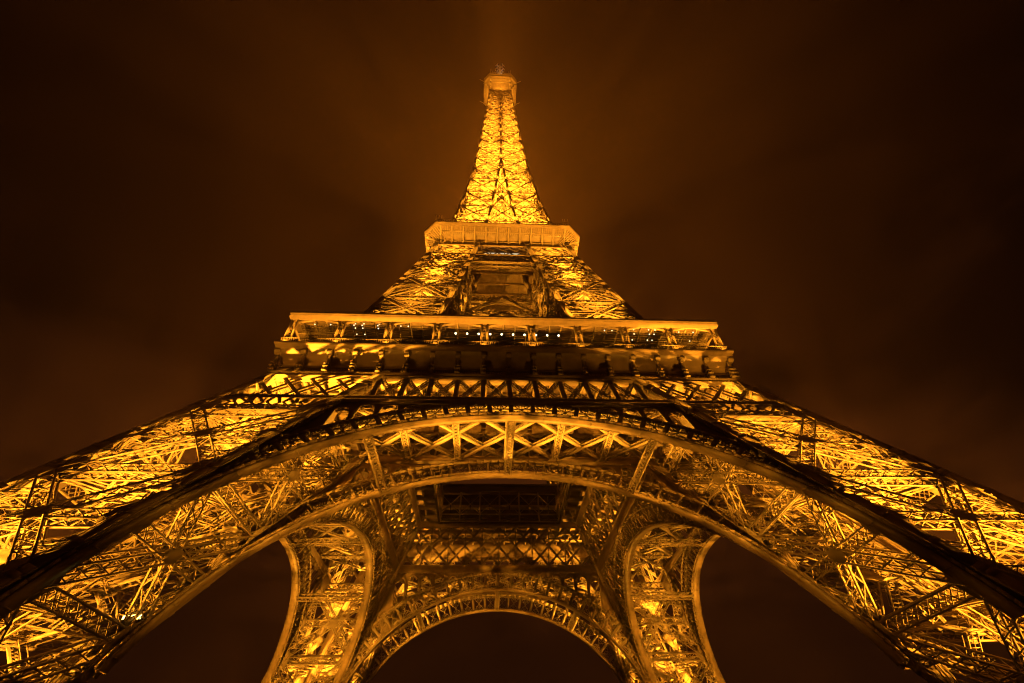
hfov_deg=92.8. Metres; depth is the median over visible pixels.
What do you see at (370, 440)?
iron tower
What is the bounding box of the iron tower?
[0,64,1023,682]
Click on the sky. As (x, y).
(836, 186)
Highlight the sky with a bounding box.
[0,0,1023,682]

